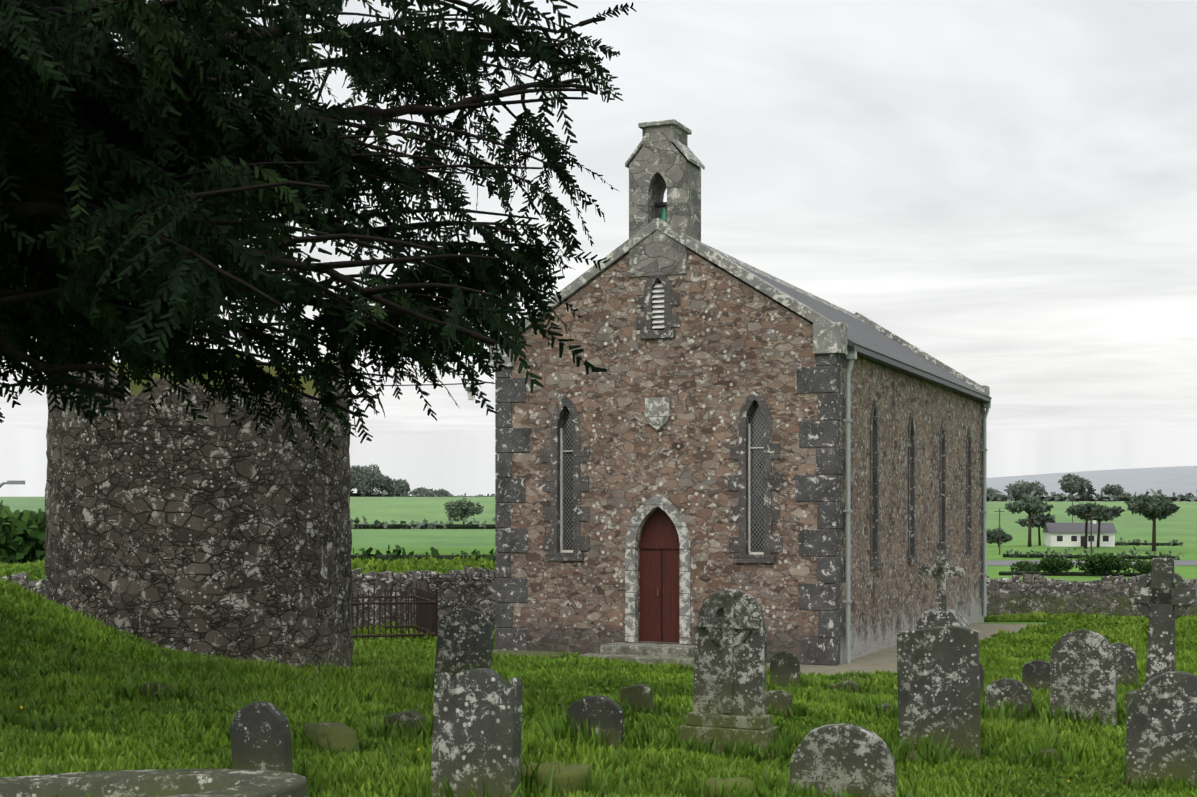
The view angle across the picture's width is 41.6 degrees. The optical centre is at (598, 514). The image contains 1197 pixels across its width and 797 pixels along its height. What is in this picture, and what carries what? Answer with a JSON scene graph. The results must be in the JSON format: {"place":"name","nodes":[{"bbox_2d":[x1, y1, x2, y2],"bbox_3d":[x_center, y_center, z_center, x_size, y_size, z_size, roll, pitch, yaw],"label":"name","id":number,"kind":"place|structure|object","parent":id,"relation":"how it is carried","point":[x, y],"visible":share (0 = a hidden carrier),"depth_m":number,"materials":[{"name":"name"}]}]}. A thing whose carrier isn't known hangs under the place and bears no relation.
{"place":"outdoors","nodes":[
{"label":"outdoors","id":0,"kind":"place"},
{"bbox_2d":[0,0,636,459],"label":"yew","id":1,"kind":"object","parent":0,"point":[46,72],"depth_m":11.12,"materials":[{"name":"green plant"}]},
{"bbox_2d":[0,552,1196,796],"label":"grass","id":2,"kind":"structure","parent":0,"point":[70,680],"depth_m":13.72,"materials":[{"name":"green plant"}]},
{"bbox_2d":[703,777,755,796],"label":"gravestone","id":3,"kind":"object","parent":2,"relation":"on","point":[726,781],"depth_m":9.87,"materials":[{"name":"green stone"}]},
{"bbox_2d":[0,466,1196,675],"bbox_3d":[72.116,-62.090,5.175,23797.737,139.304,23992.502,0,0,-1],"label":"ground","id":4,"kind":"structure","parent":0,"point":[1182,522],"depth_m":431.08,"materials":[{"name":"green plant"}]},
{"bbox_2d":[0,769,307,796],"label":"stone slab","id":5,"kind":"structure","parent":4,"relation":"on","point":[205,783],"depth_m":8.45,"materials":[{"name":"grey stone"}]},
{"bbox_2d":[137,682,172,698],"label":"headstone","id":6,"kind":"object","parent":4,"relation":"on","point":[154,689],"visible":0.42,"depth_m":13.27,"materials":[{"name":"grey stone"}]},
{"bbox_2d":[44,348,352,667],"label":"round tower","id":7,"kind":"structure","parent":4,"relation":"on","point":[174,525],"depth_m":23.67,"materials":[{"name":"stone"}]},
{"bbox_2d":[230,701,292,772],"bbox_3d":[-2.012,1.610,9.471,0.376,0.974,0.091,-2,2,18],"label":"headstone","id":8,"kind":"object","parent":4,"relation":"on","point":[260,732],"visible":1,"depth_m":9.41,"materials":[{"name":"grey stone"}]},
{"bbox_2d":[303,722,359,754],"bbox_3d":[-1.928,1.661,11.378,0.359,0.318,0.440,0,0,-23],"label":"gravestone","id":9,"kind":"object","parent":4,"relation":"on","point":[345,735],"visible":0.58,"depth_m":11.25,"materials":[{"name":"green stone"}]},
{"bbox_2d":[351,583,437,639],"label":"railings","id":10,"kind":"object","parent":4,"relation":"on","point":[426,602],"visible":0.35,"depth_m":36.44,"materials":[{"name":"metal"}]},
{"bbox_2d":[384,710,425,736],"bbox_3d":[-1.510,1.851,12.394,0.343,0.641,0.100,2,9,27],"label":"headstone","id":11,"kind":"object","parent":4,"relation":"on","point":[409,716],"visible":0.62,"depth_m":12.30,"materials":[{"name":"grey stone"}]},
{"bbox_2d":[434,608,494,678],"bbox_3d":[-1.456,1.637,16.909,0.640,1.255,0.100,3,-4,22],"label":"headstone","id":12,"kind":"object","parent":4,"relation":"on","point":[466,635],"visible":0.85,"depth_m":16.88,"materials":[{"name":"grey stone"}]},
{"bbox_2d":[431,668,522,796],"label":"headstone","id":13,"kind":"object","parent":4,"relation":"on","point":[477,722],"visible":1,"depth_m":8.86,"materials":[{"name":"grey stone"}]},
{"bbox_2d":[492,649,574,658],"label":"plinth","id":14,"kind":"structure","parent":4,"relation":"on","point":[525,652],"depth_m":32.04,"materials":[{"name":"grey stone"}]},
{"bbox_2d":[0,481,1096,557],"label":"poles","id":15,"kind":"object","parent":4,"relation":"on","point":[23,482],"visible":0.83,"depth_m":231.60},
{"bbox_2d":[521,761,592,796],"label":"gravestone","id":16,"kind":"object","parent":4,"relation":"on","point":[576,773],"depth_m":9.28,"materials":[{"name":"stone"}]},
{"bbox_2d":[567,695,623,749],"bbox_3d":[-0.018,1.820,12.121,0.449,0.851,0.090,0,2,21],"label":"headstone","id":17,"kind":"object","parent":4,"relation":"on","point":[608,711],"visible":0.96,"depth_m":12.05,"materials":[{"name":"grey stone"}]},
{"bbox_2d":[0,464,1196,576],"bbox_3d":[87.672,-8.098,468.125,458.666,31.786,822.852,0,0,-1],"label":"foliage","id":18,"kind":"object","parent":4,"relation":"on","point":[17,527],"visible":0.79,"depth_m":288.58,"materials":[{"name":"green plant"}]},
{"bbox_2d":[0,566,1196,626],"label":"yard walls","id":19,"kind":"structure","parent":4,"relation":"on","point":[472,588],"depth_m":40.91,"materials":[{"name":"grey stone"}]},
{"bbox_2d":[578,642,694,666],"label":"steps","id":20,"kind":"structure","parent":4,"relation":"on","point":[649,653],"depth_m":31.43,"materials":[{"name":"stone"}]},
{"bbox_2d":[620,683,652,710],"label":"headstone","id":21,"kind":"object","parent":4,"relation":"on","point":[640,695],"visible":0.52,"depth_m":15.36,"materials":[{"name":"grey stone"}]},
{"bbox_2d":[678,589,778,754],"bbox_3d":[1.097,1.357,13.155,0.760,1.460,0.400,1,-1,21],"label":"gravestone","id":22,"kind":"object","parent":4,"relation":"on","point":[730,662],"visible":0.96,"depth_m":13.06,"materials":[{"name":"grey stone"}]},
{"bbox_2d":[496,249,983,665],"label":"church walls","id":23,"kind":"structure","parent":4,"relation":"on","point":[722,355],"depth_m":32.64,"materials":[{"name":"brown stone"}]},
{"bbox_2d":[645,397,669,429],"bbox_3d":[1.208,-2.054,32.258,0.540,0.667,0.095,0,0,23],"label":"plaque","id":24,"kind":"object","parent":23,"relation":"attached to","point":[657,412],"visible":1,"depth_m":32.21,"materials":[{"name":"grey stone"}]},
{"bbox_2d":[625,494,690,643],"bbox_3d":[1.234,1.110,32.317,1.420,3.044,0.165,0,0,23],"label":"door surround","id":25,"kind":"object","parent":23,"relation":"attached to","point":[647,508],"visible":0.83,"depth_m":32.32,"materials":[{"name":"grey stone"}]},
{"bbox_2d":[639,508,679,641],"bbox_3d":[1.308,1.227,32.489,1.000,2.810,0.090,0,0,23],"label":"door","id":26,"kind":"structure","parent":25,"relation":"attached to","point":[659,546],"depth_m":32.50,"materials":[{"name":"brown wood"}]},
{"bbox_2d":[560,280,763,554],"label":"glazing","id":27,"kind":"structure","parent":23,"relation":"on","point":[756,485],"depth_m":31.71,"materials":[{"name":"grey glass"}]},
{"bbox_2d":[629,125,700,276],"bbox_3d":[1.381,-6.413,32.657,1.260,3.050,0.885,0,0,23],"label":"bellcote","id":28,"kind":"object","parent":23,"relation":"on","point":[660,163],"visible":0.94,"depth_m":32.29,"materials":[{"name":"grey stone"}]},
{"bbox_2d":[655,202,666,221],"bbox_3d":[1.382,-6.233,32.659,0.357,0.450,0.350,0,0,-21],"label":"bell","id":29,"kind":"object","parent":28,"relation":"attached to","point":[663,215],"visible":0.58,"depth_m":32.60,"materials":[{"name":"teal metal"}]},
{"bbox_2d":[625,119,704,169],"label":"bellcote caps","id":30,"kind":"object","parent":28,"relation":"on","point":[688,153],"visible":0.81,"depth_m":32.33,"materials":[{"name":"grey stone"}]},
{"bbox_2d":[489,218,989,406],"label":"copings","id":31,"kind":"object","parent":23,"relation":"on","point":[830,337],"visible":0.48,"depth_m":32.18,"materials":[{"name":"grey stone"}]},
{"bbox_2d":[540,275,972,568],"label":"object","id":32,"kind":"object","parent":23,"relation":"on","point":[738,513],"visible":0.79,"depth_m":32.98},
{"bbox_2d":[695,252,991,398],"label":"roof","id":33,"kind":"structure","parent":23,"relation":"on","point":[861,334],"depth_m":38.97,"materials":[{"name":"stone"}]},
{"bbox_2d":[495,353,984,664],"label":"quoins","id":34,"kind":"object","parent":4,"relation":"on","point":[823,492],"visible":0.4,"depth_m":31.04,"materials":[{"name":"grey stone"}]},
{"bbox_2d":[465,381,495,399],"bbox_3d":[-2.534,-2.679,33.857,0.722,0.443,0.228,0,0,23],"label":"corner lamp","id":35,"kind":"object","parent":34,"relation":"attached to","point":[469,393],"visible":0.46,"depth_m":33.89,"materials":[{"name":"grey"}]},
{"bbox_2d":[22,361,493,385],"bbox_3d":[-8.281,-2.964,30.163,14.018,0.770,0.024,0,0,-31],"label":"cable","id":36,"kind":"object","parent":35,"relation":"attached to","point":[425,384],"visible":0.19,"depth_m":32.94,"materials":[{"name":"black plastic"}]},
{"bbox_2d":[754,749,776,759],"bbox_3d":[1.367,1.977,12.844,0.230,0.150,0.309,0,0,8],"label":"stone","id":37,"kind":"object","parent":4,"relation":"on","point":[762,752],"visible":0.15,"depth_m":12.73,"materials":[{"name":"stone"}]},
{"bbox_2d":[766,690,792,715],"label":"headstone","id":38,"kind":"object","parent":4,"relation":"on","point":[780,699],"visible":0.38,"depth_m":15.90,"materials":[{"name":"grey stone"}]},
{"bbox_2d":[770,651,799,686],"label":"headstone","id":39,"kind":"object","parent":4,"relation":"on","point":[784,668],"visible":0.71,"depth_m":21.48,"materials":[{"name":"grey stone"}]},
{"bbox_2d":[790,723,896,796],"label":"headstone","id":40,"kind":"object","parent":4,"relation":"on","point":[844,757],"visible":0.98,"depth_m":10.29,"materials":[{"name":"grey stone"}]},
{"bbox_2d":[830,680,858,692],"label":"headstone","id":41,"kind":"object","parent":4,"relation":"on","point":[855,685],"visible":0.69,"depth_m":19.94,"materials":[{"name":"grey stone"}]},
{"bbox_2d":[866,703,893,715],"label":"headstone","id":42,"kind":"object","parent":4,"relation":"on","point":[885,705],"visible":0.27,"depth_m":16.44,"materials":[{"name":"grey stone"}]},
{"bbox_2d":[900,750,915,762],"bbox_3d":[2.437,1.960,12.465,0.422,0.172,0.290,0,0,-11],"label":"stone","id":43,"kind":"object","parent":4,"relation":"on","point":[910,755],"visible":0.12,"depth_m":12.35,"materials":[{"name":"stone"}]},
{"bbox_2d":[842,345,990,662],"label":"gutters","id":44,"kind":"object","parent":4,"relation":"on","point":[854,352],"visible":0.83,"depth_m":31.32,"materials":[{"name":"grey metal"}]},
{"bbox_2d":[897,625,980,759],"bbox_3d":[2.912,1.693,13.483,0.684,1.479,0.110,-1,2,16],"label":"headstone","id":45,"kind":"object","parent":4,"relation":"on","point":[938,675],"visible":0.83,"depth_m":13.42,"materials":[{"name":"grey stone"}]},
{"bbox_2d":[913,542,969,628],"bbox_3d":[5.235,1.747,24.051,0.840,2.641,0.840,0,0,20],"label":"stone cross","id":46,"kind":"object","parent":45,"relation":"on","point":[941,570],"visible":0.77,"depth_m":23.98,"materials":[{"name":"grey stone"}]},
{"bbox_2d":[979,662,983,700],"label":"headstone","id":47,"kind":"object","parent":4,"relation":"on","point":[981,671],"visible":0.19,"depth_m":19.46,"materials":[{"name":"grey stone"}]},
{"bbox_2d":[985,678,1031,719],"bbox_3d":[4.420,2.211,17.027,0.484,0.869,0.090,2,1,22],"label":"headstone","id":48,"kind":"object","parent":4,"relation":"on","point":[1016,689],"visible":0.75,"depth_m":16.98,"materials":[{"name":"grey stone"}]},
{"bbox_2d":[1022,660,1049,690],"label":"headstone","id":49,"kind":"object","parent":4,"relation":"on","point":[1036,673],"visible":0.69,"depth_m":22.02,"materials":[{"name":"grey stone"}]},
{"bbox_2d":[1022,748,1059,762],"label":"headstone","id":50,"kind":"object","parent":4,"relation":"on","point":[1049,751],"visible":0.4,"depth_m":12.91,"materials":[{"name":"stone"}]},
{"bbox_2d":[1043,521,1116,546],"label":"house","id":51,"kind":"structure","parent":4,"relation":"on","point":[1064,534],"depth_m":304.14,"materials":[{"name":"white paint"}]},
{"bbox_2d":[1050,629,1116,726],"bbox_3d":[5.061,1.919,16.456,0.668,1.431,0.100,0,-2,27],"label":"headstone","id":52,"kind":"object","parent":4,"relation":"on","point":[1083,667],"visible":0.71,"depth_m":16.41,"materials":[{"name":"grey stone"}]},
{"bbox_2d":[1111,642,1137,687],"bbox_3d":[7.990,2.541,24.111,0.496,1.153,0.090,-3,1,18],"label":"headstone","id":53,"kind":"object","parent":4,"relation":"on","point":[1127,664],"visible":0.38,"depth_m":24.04,"materials":[{"name":"grey stone"}]},
{"bbox_2d":[1125,671,1196,788],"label":"headstone","id":54,"kind":"object","parent":4,"relation":"on","point":[1161,732],"visible":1,"depth_m":12.19,"materials":[{"name":"grey stone"}]},
{"bbox_2d":[1125,558,1196,711],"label":"celtic cross","id":55,"kind":"object","parent":4,"relation":"on","point":[1162,595],"visible":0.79,"depth_m":18.00,"materials":[{"name":"grey stone"}]},
{"bbox_2d":[0,0,1196,496],"label":"sky","id":56,"kind":"structure","parent":0,"point":[1006,189],"materials":[{"name":"white"}]},
{"bbox_2d":[986,560,1196,565],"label":"road","id":57,"kind":"structure","parent":0,"point":[1010,562],"depth_m":242.38,"materials":[{"name":"grey asphalt"}]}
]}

